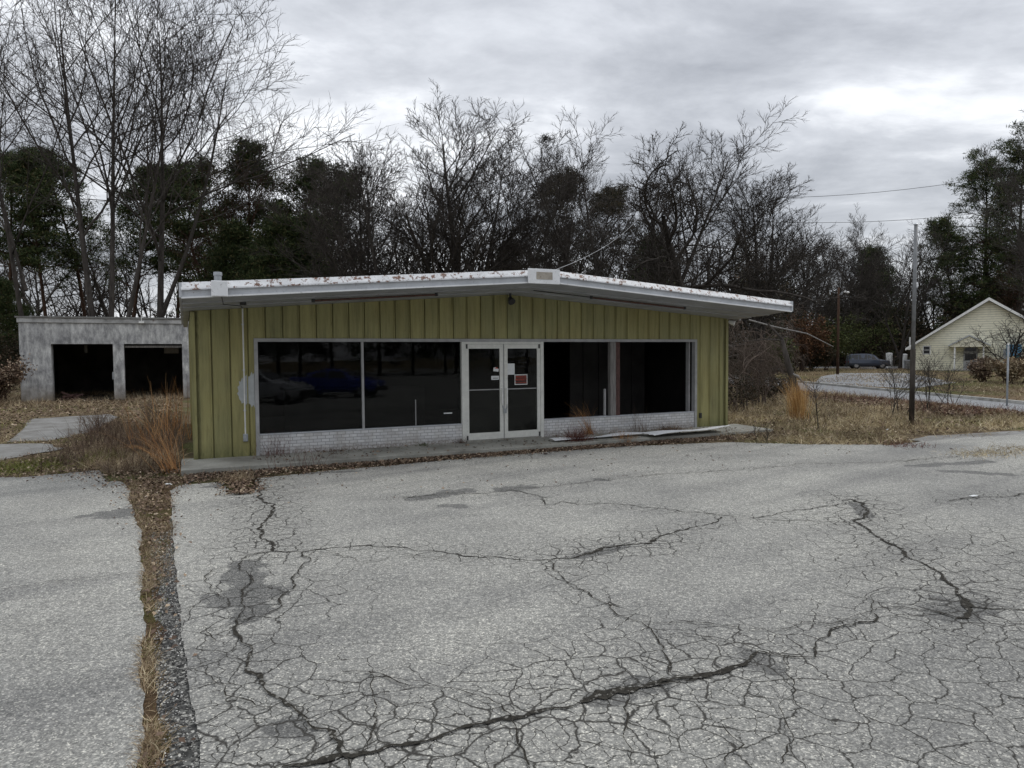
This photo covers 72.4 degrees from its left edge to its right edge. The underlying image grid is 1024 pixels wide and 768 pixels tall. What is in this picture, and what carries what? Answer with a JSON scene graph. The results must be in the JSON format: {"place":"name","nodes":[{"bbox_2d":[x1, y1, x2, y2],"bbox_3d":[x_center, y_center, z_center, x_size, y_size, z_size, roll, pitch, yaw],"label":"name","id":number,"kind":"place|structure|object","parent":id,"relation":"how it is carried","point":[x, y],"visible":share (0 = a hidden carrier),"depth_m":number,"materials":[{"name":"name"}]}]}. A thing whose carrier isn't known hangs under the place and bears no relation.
{"place":"outdoors","nodes":[
{"label":"outdoors","id":0,"kind":"place"},
{"bbox_2d":[0,443,59,459],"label":"garage path","id":1,"kind":"structure","parent":0,"point":[11,450],"depth_m":16.05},
{"bbox_2d":[0,470,145,767],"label":"paved apron","id":2,"kind":"object","parent":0,"point":[70,696],"visible":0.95,"depth_m":5.50,"materials":[{"name":"asphalt"}]},
{"bbox_2d":[2,461,262,767],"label":"fallen leaves","id":3,"kind":"object","parent":2,"relation":"on","point":[159,597],"visible":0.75,"depth_m":10.28,"materials":[{"name":"plant"}]},
{"bbox_2d":[132,482,176,767],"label":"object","id":4,"kind":"object","parent":2,"relation":"on","point":[149,609],"visible":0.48,"depth_m":5.89,"materials":[{"name":"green plant"}]},
{"bbox_2d":[181,424,772,475],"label":"sidewalk","id":5,"kind":"structure","parent":0,"point":[209,465],"depth_m":14.53,"materials":[{"name":"concrete"}]},
{"bbox_2d":[179,268,792,459],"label":"shop building","id":6,"kind":"structure","parent":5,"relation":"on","point":[352,362],"depth_m":16.62,"materials":[{"name":"green"}]},
{"bbox_2d":[253,338,696,455],"bbox_3d":[-0.123,0.122,16.343,11.088,2.342,0.135,-2,3,-25],"label":"window frame","id":7,"kind":"structure","parent":6,"relation":"in","point":[694,341],"depth_m":15.66,"materials":[{"name":"metal"}]},
{"bbox_2d":[465,344,503,440],"bbox_3d":[-0.622,0.182,16.046,0.940,2.185,0.116,-2,3,-25],"label":"door","id":8,"kind":"structure","parent":6,"relation":"in","point":[484,409],"depth_m":16.08,"materials":[{"name":"metal"}]},
{"bbox_2d":[504,344,540,437],"bbox_3d":[0.256,0.158,16.456,0.940,2.185,0.116,-2,3,-25],"label":"door","id":9,"kind":"structure","parent":6,"relation":"in","point":[522,418],"depth_m":16.49,"materials":[{"name":"metal"}]},
{"bbox_2d":[253,425,743,462],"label":"scattered leaves","id":10,"kind":"object","parent":5,"relation":"on","point":[482,442],"visible":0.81,"depth_m":15.20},
{"bbox_2d":[553,421,598,441],"bbox_3d":[1.434,1.110,16.071,1.190,0.569,1.390,-2,3,-25],"label":"red weed","id":11,"kind":"object","parent":5,"relation":"on","point":[575,436],"visible":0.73,"depth_m":15.95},
{"bbox_2d":[0,383,1023,492],"bbox_3d":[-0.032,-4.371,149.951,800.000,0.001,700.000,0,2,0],"label":"ground","id":12,"kind":"structure","parent":0,"point":[190,451],"depth_m":17.59,"materials":[{"name":"soil"}]},
{"bbox_2d":[0,326,21,400],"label":"bush","id":13,"kind":"object","parent":12,"relation":"on","point":[9,353],"visible":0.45,"depth_m":32.91,"materials":[{"name":"brown plant"}]},
{"bbox_2d":[0,353,36,399],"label":"bush","id":14,"kind":"object","parent":12,"relation":"on","point":[5,380],"visible":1,"depth_m":30.55,"materials":[{"name":"brown plant"}]},
{"bbox_2d":[0,274,39,389],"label":"cedar tree","id":15,"kind":"object","parent":12,"relation":"on","point":[7,295],"visible":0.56,"depth_m":45.20,"materials":[{"name":"green plant"}]},
{"bbox_2d":[0,457,62,475],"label":"green grass","id":16,"kind":"structure","parent":12,"relation":"on","point":[17,466],"depth_m":13.40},
{"bbox_2d":[0,146,65,382],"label":"pine tree","id":17,"kind":"object","parent":12,"relation":"on","point":[19,250],"visible":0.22,"depth_m":58.06,"materials":[{"name":"green plant"}]},
{"bbox_2d":[0,147,89,315],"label":"pine tree","id":18,"kind":"object","parent":12,"relation":"on","point":[53,235],"visible":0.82,"depth_m":57.29,"materials":[{"name":"green plant"}]},
{"bbox_2d":[0,0,96,315],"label":"bare tree","id":19,"kind":"object","parent":12,"relation":"on","point":[10,239],"visible":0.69,"depth_m":43.26,"materials":[{"name":"grey plant"}]},
{"bbox_2d":[1,143,121,316],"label":"pine tree","id":20,"kind":"object","parent":12,"relation":"on","point":[86,223],"visible":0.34,"depth_m":60.97,"materials":[{"name":"green plant"}]},
{"bbox_2d":[8,414,116,441],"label":"garage drive","id":21,"kind":"structure","parent":12,"relation":"on","point":[45,427],"depth_m":20.99,"materials":[{"name":"concrete"}]},
{"bbox_2d":[0,429,179,474],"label":"fallen leaves","id":22,"kind":"object","parent":12,"relation":"on","point":[55,454],"visible":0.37,"depth_m":14.44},
{"bbox_2d":[0,397,181,431],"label":"fallen leaves","id":23,"kind":"object","parent":12,"relation":"on","point":[40,413],"visible":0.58,"depth_m":27.30,"materials":[{"name":"plant"}]},
{"bbox_2d":[0,399,181,479],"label":"green grass","id":24,"kind":"structure","parent":12,"relation":"on","point":[50,440],"depth_m":18.45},
{"bbox_2d":[0,400,184,480],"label":"dry weeds","id":25,"kind":"object","parent":12,"relation":"on","point":[57,412],"visible":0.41,"depth_m":22.27,"materials":[{"name":"plant"}]},
{"bbox_2d":[0,387,185,410],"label":"dry weeds","id":26,"kind":"object","parent":12,"relation":"on","point":[15,400],"visible":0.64,"depth_m":32.81,"materials":[{"name":"plant"}]},
{"bbox_2d":[14,315,189,401],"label":"garage building","id":27,"kind":"structure","parent":12,"relation":"on","point":[119,356],"depth_m":34.74,"materials":[{"name":"paint"}]},
{"bbox_2d":[30,401,190,474],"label":"weed stems","id":28,"kind":"object","parent":12,"relation":"on","point":[100,428],"visible":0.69,"depth_m":14.70,"materials":[{"name":"plant"}]},
{"bbox_2d":[66,415,193,475],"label":"dry weeds","id":29,"kind":"object","parent":12,"relation":"on","point":[117,466],"visible":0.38,"depth_m":13.61,"materials":[{"name":"plant"}]},
{"bbox_2d":[0,0,265,316],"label":"bare tree","id":30,"kind":"object","parent":12,"relation":"on","point":[113,205],"visible":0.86,"depth_m":41.33,"materials":[{"name":"brown plant"}]},
{"bbox_2d":[97,159,176,316],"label":"pine tree","id":31,"kind":"object","parent":12,"relation":"on","point":[120,207],"visible":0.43,"depth_m":58.98,"materials":[{"name":"green plant"}]},
{"bbox_2d":[113,392,190,474],"bbox_3d":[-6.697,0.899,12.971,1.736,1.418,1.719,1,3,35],"label":"orange grass","id":32,"kind":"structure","parent":12,"relation":"on","point":[172,466],"depth_m":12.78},
{"bbox_2d":[142,378,191,440],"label":"orange grass","id":33,"kind":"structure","parent":12,"relation":"on","point":[174,425],"depth_m":17.61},
{"bbox_2d":[153,480,199,767],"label":"gravel strip","id":34,"kind":"object","parent":12,"relation":"on","point":[179,749],"visible":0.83,"depth_m":4.44,"materials":[{"name":"gravel"}]},
{"bbox_2d":[118,476,190,767],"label":"moss strip","id":35,"kind":"object","parent":34,"relation":"on","point":[149,701],"visible":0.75,"depth_m":5.81,"materials":[{"name":"plant"}]},
{"bbox_2d":[123,476,188,767],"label":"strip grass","id":36,"kind":"structure","parent":35,"relation":"on","point":[151,741],"depth_m":5.06,"materials":[{"name":"plant"}]},
{"bbox_2d":[150,530,201,767],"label":"loose gravel","id":37,"kind":"structure","parent":34,"relation":"on","point":[174,689],"depth_m":4.68,"materials":[{"name":"gravel"}]},
{"bbox_2d":[139,160,219,317],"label":"pine tree","id":38,"kind":"object","parent":12,"relation":"on","point":[176,226],"visible":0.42,"depth_m":56.37,"materials":[{"name":"green plant"}]},
{"bbox_2d":[132,154,230,317],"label":"pine tree","id":39,"kind":"object","parent":12,"relation":"on","point":[198,180],"visible":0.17,"depth_m":60.08,"materials":[{"name":"green plant"}]},
{"bbox_2d":[0,0,398,317],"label":"bare tree","id":40,"kind":"object","parent":12,"relation":"on","point":[162,305],"visible":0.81,"depth_m":43.77,"materials":[{"name":"brown plant"}]},
{"bbox_2d":[189,217,269,281],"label":"cedar tree","id":41,"kind":"object","parent":12,"relation":"on","point":[236,233],"visible":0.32,"depth_m":48.70,"materials":[{"name":"green plant"}]},
{"bbox_2d":[154,110,307,279],"bbox_3d":[-20.891,-9.851,52.264,11.280,19.950,7.384,-1,3,-17],"label":"bare tree","id":42,"kind":"object","parent":12,"relation":"on","point":[231,204],"visible":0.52,"depth_m":51.47,"materials":[{"name":"grey plant"}]},
{"bbox_2d":[183,133,295,276],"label":"pine tree","id":43,"kind":"object","parent":12,"relation":"on","point":[238,185],"visible":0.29,"depth_m":52.76,"materials":[{"name":"green plant"}]},
{"bbox_2d":[227,211,306,279],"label":"cedar tree","id":44,"kind":"object","parent":12,"relation":"on","point":[258,269],"visible":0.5,"depth_m":47.17,"materials":[{"name":"green plant"}]},
{"bbox_2d":[263,208,339,277],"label":"cedar tree","id":45,"kind":"object","parent":12,"relation":"on","point":[306,263],"visible":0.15,"depth_m":48.97,"materials":[{"name":"green plant"}]},
{"bbox_2d":[268,151,344,274],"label":"pine tree","id":46,"kind":"object","parent":12,"relation":"on","point":[304,181],"visible":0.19,"depth_m":56.15,"materials":[{"name":"green plant"}]},
{"bbox_2d":[294,160,380,276],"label":"pine tree","id":47,"kind":"object","parent":12,"relation":"on","point":[347,173],"visible":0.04,"depth_m":60.04,"materials":[{"name":"green plant"}]},
{"bbox_2d":[289,135,443,277],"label":"bare tree","id":48,"kind":"object","parent":12,"relation":"on","point":[360,214],"visible":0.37,"depth_m":45.72,"materials":[{"name":"grey plant"}]},
{"bbox_2d":[239,96,529,278],"bbox_3d":[-6.895,-8.207,43.304,14.544,17.067,15.927,2,3,43],"label":"bare tree","id":49,"kind":"object","parent":12,"relation":"on","point":[404,269],"visible":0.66,"depth_m":42.09,"materials":[{"name":"brown plant"}]},
{"bbox_2d":[329,77,576,275],"bbox_3d":[-2.766,-9.683,44.202,13.287,19.831,17.700,1,3,24],"label":"bare tree","id":50,"kind":"object","parent":12,"relation":"on","point":[458,255],"visible":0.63,"depth_m":43.60,"materials":[{"name":"grey plant"}]},
{"bbox_2d":[0,194,1023,365],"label":"distant wood","id":51,"kind":"object","parent":12,"relation":"on","point":[102,296],"visible":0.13,"depth_m":78.13,"materials":[{"name":"green plant"}]},
{"bbox_2d":[1,233,1023,380],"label":"wood understorey","id":52,"kind":"object","parent":12,"relation":"on","point":[842,359],"visible":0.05,"depth_m":96.71,"materials":[{"name":"brown plant"}]},
{"bbox_2d":[429,113,624,271],"bbox_3d":[0.600,-8.311,45.448,13.305,17.115,8.710,-1,3,-17],"label":"bare tree","id":53,"kind":"object","parent":12,"relation":"on","point":[509,214],"visible":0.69,"depth_m":44.68,"materials":[{"name":"grey plant"}]},
{"bbox_2d":[485,147,621,276],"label":"bare tree","id":54,"kind":"object","parent":12,"relation":"on","point":[555,262],"visible":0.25,"depth_m":53.07,"materials":[{"name":"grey plant"}]},
{"bbox_2d":[522,165,595,271],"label":"pine tree","id":55,"kind":"object","parent":12,"relation":"on","point":[567,174],"visible":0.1,"depth_m":63.01,"materials":[{"name":"green plant"}]},
{"bbox_2d":[464,97,697,282],"bbox_3d":[4.937,-9.028,45.805,15.978,18.287,11.192,0,2,0],"label":"bare tree","id":56,"kind":"object","parent":12,"relation":"on","point":[562,231],"visible":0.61,"depth_m":45.09,"materials":[{"name":"grey plant"}]},
{"bbox_2d":[573,183,640,277],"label":"pine tree","id":57,"kind":"object","parent":12,"relation":"on","point":[613,194],"visible":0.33,"depth_m":66.89,"materials":[{"name":"green plant"}]},
{"bbox_2d":[559,96,809,288],"bbox_3d":[10.681,-8.972,45.170,15.541,18.325,10.174,-2,3,-28],"label":"bare tree","id":58,"kind":"object","parent":12,"relation":"on","point":[725,170],"visible":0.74,"depth_m":44.80,"materials":[{"name":"brown plant"}]},
{"bbox_2d":[595,121,884,386],"bbox_3d":[9.230,-6.946,39.946,12.323,14.686,18.985,-2,3,-30],"label":"bare tree","id":59,"kind":"object","parent":12,"relation":"on","point":[670,257],"visible":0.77,"depth_m":38.76,"materials":[{"name":"brown plant"}]},
{"bbox_2d":[728,369,761,412],"bbox_3d":[7.499,0.254,24.183,1.376,1.571,1.872,-2,3,-31],"label":"undergrowth bush","id":60,"kind":"object","parent":12,"relation":"on","point":[742,388],"visible":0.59,"depth_m":23.79,"materials":[{"name":"brown plant"}]},
{"bbox_2d":[728,319,796,409],"bbox_3d":[8.228,-0.405,26.120,4.545,4.455,5.470,0,2,0],"label":"vine thicket","id":61,"kind":"object","parent":12,"relation":"on","point":[747,363],"visible":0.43,"depth_m":25.88,"materials":[{"name":"plant"}]},
{"bbox_2d":[729,302,819,405],"bbox_3d":[10.569,-0.899,28.368,3.611,4.674,3.344,0,2,0],"label":"vine thicket","id":62,"kind":"object","parent":12,"relation":"on","point":[767,358],"visible":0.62,"depth_m":28.08,"materials":[{"name":"plant"}]},
{"bbox_2d":[758,375,790,402],"bbox_3d":[10.932,0.222,29.082,1.733,1.154,1.076,0,2,0],"label":"undergrowth bush","id":63,"kind":"object","parent":12,"relation":"on","point":[774,390],"visible":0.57,"depth_m":28.90,"materials":[{"name":"brown plant"}]},
{"bbox_2d":[744,319,833,397],"bbox_3d":[9.321,-0.571,23.755,2.921,3.307,0.469,0,3,7],"label":"broken trunk","id":64,"kind":"object","parent":12,"relation":"on","point":[792,375],"visible":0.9,"depth_m":23.57,"materials":[{"name":"brown plant"}]},
{"bbox_2d":[779,376,817,420],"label":"golden grass","id":65,"kind":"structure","parent":12,"relation":"on","point":[797,406],"depth_m":21.69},
{"bbox_2d":[713,394,1023,444],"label":"fallen leaves","id":66,"kind":"object","parent":12,"relation":"on","point":[856,424],"visible":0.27,"depth_m":19.83,"materials":[{"name":"plant"}]},
{"bbox_2d":[728,386,1023,442],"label":"dark weeds","id":67,"kind":"object","parent":12,"relation":"on","point":[771,402],"visible":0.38,"depth_m":20.85,"materials":[{"name":"plant"}]},
{"bbox_2d":[731,384,1023,416],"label":"dark weeds","id":68,"kind":"object","parent":12,"relation":"on","point":[932,402],"visible":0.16,"depth_m":25.38,"materials":[{"name":"plant"}]},
{"bbox_2d":[734,375,1023,403],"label":"kerb","id":69,"kind":"structure","parent":12,"relation":"on","point":[957,396],"depth_m":33.12,"materials":[{"name":"concrete"}]},
{"bbox_2d":[770,388,1023,416],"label":"fallen leaves","id":70,"kind":"object","parent":12,"relation":"on","point":[937,408],"visible":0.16,"depth_m":24.76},
{"bbox_2d":[867,347,947,416],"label":"sapling","id":71,"kind":"object","parent":12,"relation":"on","point":[895,388],"visible":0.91,"depth_m":22.41,"materials":[{"name":"brown plant"}]},
{"bbox_2d":[909,223,917,425],"bbox_3d":[11.166,-1.584,19.464,0.158,5.714,0.138,0,2,0],"label":"metal pole","id":72,"kind":"object","parent":12,"relation":"on","point":[912,374],"visible":0.89,"depth_m":19.44,"materials":[{"name":"grey metal"}]},
{"bbox_2d":[890,346,970,409],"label":"sapling","id":73,"kind":"object","parent":12,"relation":"on","point":[928,378],"visible":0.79,"depth_m":23.95,"materials":[{"name":"brown plant"}]},
{"bbox_2d":[918,359,974,403],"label":"sapling","id":74,"kind":"object","parent":12,"relation":"on","point":[948,377],"visible":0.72,"depth_m":26.40,"materials":[{"name":"brown plant"}]},
{"bbox_2d":[0,0,1023,340],"label":"sky","id":75,"kind":"structure","parent":0,"point":[894,93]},
{"bbox_2d":[170,434,1023,767],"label":"parking lot","id":76,"kind":"structure","parent":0,"point":[526,628],"depth_m":5.75,"materials":[{"name":"asphalt"}]},
{"bbox_2d":[211,474,271,495],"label":"fallen leaves","id":77,"kind":"object","parent":76,"relation":"on","point":[239,488],"visible":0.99,"depth_m":11.12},
{"bbox_2d":[183,430,810,484],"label":"fallen leaves","id":78,"kind":"object","parent":76,"relation":"on","point":[259,471],"visible":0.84,"depth_m":13.88,"materials":[{"name":"plant"}]},
{"bbox_2d":[3,456,1023,766],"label":"pavement cracks","id":79,"kind":"object","parent":76,"relation":"on","point":[965,604],"visible":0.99,"depth_m":4.54,"materials":[{"name":"asphalt"}]},
{"bbox_2d":[258,484,974,766],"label":"pavement cracks","id":80,"kind":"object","parent":76,"relation":"on","point":[586,695],"depth_m":4.66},
{"bbox_2d":[910,431,1023,440],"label":"paving patch","id":81,"kind":"object","parent":76,"relation":"on","point":[940,437],"visible":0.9,"depth_m":17.27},
{"bbox_2d":[815,366,897,368],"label":"driveway","id":82,"kind":"structure","parent":0,"point":[861,367],"depth_m":90.62,"materials":[{"name":"asphalt"}]},
{"bbox_2d":[809,202,912,353],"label":"bare tree","id":83,"kind":"object","parent":82,"relation":"on","point":[864,286],"visible":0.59,"depth_m":92.46,"materials":[{"name":"brown plant"}]},
{"bbox_2d":[845,354,890,368],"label":"parked suv","id":84,"kind":"object","parent":82,"relation":"on","point":[856,362],"visible":0.85,"depth_m":83.31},
{"bbox_2d":[853,334,893,366],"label":"bush","id":85,"kind":"object","parent":82,"relation":"on","point":[883,348],"visible":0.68,"depth_m":92.24,"materials":[{"name":"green plant"}]},
{"bbox_2d":[842,206,985,368],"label":"bare tree","id":86,"kind":"object","parent":82,"relation":"on","point":[903,343],"visible":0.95,"depth_m":82.55,"materials":[{"name":"brown plant"}]},
{"bbox_2d":[711,390,1023,445],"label":"dry grass","id":87,"kind":"structure","parent":0,"point":[876,415],"depth_m":20.08,"materials":[{"name":"plant"}]},
{"bbox_2d":[728,377,1023,411],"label":"road","id":88,"kind":"structure","parent":0,"point":[885,395],"depth_m":32.58,"materials":[{"name":"asphalt"}]},
{"bbox_2d":[665,159,863,380],"bbox_3d":[18.162,-7.716,49.288,16.848,15.152,11.934,-3,3,-40],"label":"bare tree","id":89,"kind":"object","parent":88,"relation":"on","point":[756,283],"visible":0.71,"depth_m":48.24,"materials":[{"name":"brown plant"}]},
{"bbox_2d":[728,364,1023,400],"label":"lawn","id":90,"kind":"structure","parent":0,"point":[979,393],"depth_m":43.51,"materials":[{"name":"plant"}]},
{"bbox_2d":[735,333,798,373],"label":"bush","id":91,"kind":"object","parent":90,"relation":"on","point":[789,353],"visible":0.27,"depth_m":65.27,"materials":[{"name":"brown plant"}]},
{"bbox_2d":[729,227,878,369],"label":"bare tree","id":92,"kind":"object","parent":90,"relation":"on","point":[819,310],"visible":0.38,"depth_m":78.24,"materials":[{"name":"brown plant"}]},
{"bbox_2d":[779,311,834,370],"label":"bush","id":93,"kind":"object","parent":90,"relation":"on","point":[805,338],"visible":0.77,"depth_m":73.22,"materials":[{"name":"brown plant"}]},
{"bbox_2d":[800,341,836,370],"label":"bush","id":94,"kind":"object","parent":90,"relation":"on","point":[826,356],"visible":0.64,"depth_m":74.82,"materials":[{"name":"brown plant"}]},
{"bbox_2d":[791,310,860,369],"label":"bush","id":95,"kind":"object","parent":90,"relation":"on","point":[842,339],"visible":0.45,"depth_m":77.47,"materials":[{"name":"brown plant"}]},
{"bbox_2d":[836,287,849,373],"bbox_3d":[30.195,-4.794,63.862,1.116,8.000,0.257,0,2,0],"label":"street lamp","id":96,"kind":"object","parent":90,"relation":"on","point":[838,326],"visible":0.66,"depth_m":63.78,"materials":[{"name":"grey metal"}]},
{"bbox_2d":[831,309,900,355],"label":"bush","id":97,"kind":"object","parent":90,"relation":"on","point":[857,346],"visible":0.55,"depth_m":91.13,"materials":[{"name":"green plant"}]},
{"bbox_2d":[852,245,911,351],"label":"cedar tree","id":98,"kind":"object","parent":90,"relation":"on","point":[887,257],"visible":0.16,"depth_m":103.19,"materials":[{"name":"green plant"}]},
{"bbox_2d":[917,214,1000,329],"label":"pine tree","id":99,"kind":"object","parent":90,"relation":"on","point":[957,238],"visible":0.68,"depth_m":96.20,"materials":[{"name":"green plant"}]},
{"bbox_2d":[905,297,1023,370],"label":"clapboard house","id":100,"kind":"structure","parent":90,"relation":"on","point":[987,313],"depth_m":71.81,"materials":[{"name":"wood"}]},
{"bbox_2d":[939,144,1023,308],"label":"pine tree","id":101,"kind":"object","parent":90,"relation":"on","point":[982,185],"visible":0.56,"depth_m":96.67,"materials":[{"name":"green plant"}]},
{"bbox_2d":[966,355,996,381],"bbox_3d":[31.612,-1.068,47.214,2.270,1.891,2.014,0,2,0],"label":"bush","id":102,"kind":"object","parent":90,"relation":"on","point":[977,369],"visible":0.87,"depth_m":46.78,"materials":[{"name":"brown plant"}]},
{"bbox_2d":[946,227,1023,315],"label":"bare tree","id":103,"kind":"object","parent":90,"relation":"on","point":[1007,304],"visible":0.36,"depth_m":94.87,"materials":[{"name":"brown plant"}]},
{"bbox_2d":[949,296,1023,380],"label":"bare shrub tree","id":104,"kind":"object","parent":90,"relation":"on","point":[1015,348],"visible":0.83,"depth_m":47.67,"materials":[{"name":"brown plant"}]},
{"bbox_2d":[962,110,1023,295],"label":"pine tree","id":105,"kind":"object","parent":90,"relation":"on","point":[1010,203],"visible":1,"depth_m":42.05,"materials":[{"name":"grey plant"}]},
{"bbox_2d":[971,119,1023,314],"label":"pine tree","id":106,"kind":"object","parent":90,"relation":"on","point":[1007,144],"visible":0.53,"depth_m":92.10,"materials":[{"name":"green plant"}]},
{"bbox_2d":[982,351,1023,383],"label":"bush","id":107,"kind":"object","parent":90,"relation":"on","point":[1016,369],"visible":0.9,"depth_m":43.87,"materials":[{"name":"brown plant"}]},
{"bbox_2d":[813,373,955,387],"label":"driveway","id":108,"kind":"structure","parent":0,"point":[863,382],"depth_m":50.05,"materials":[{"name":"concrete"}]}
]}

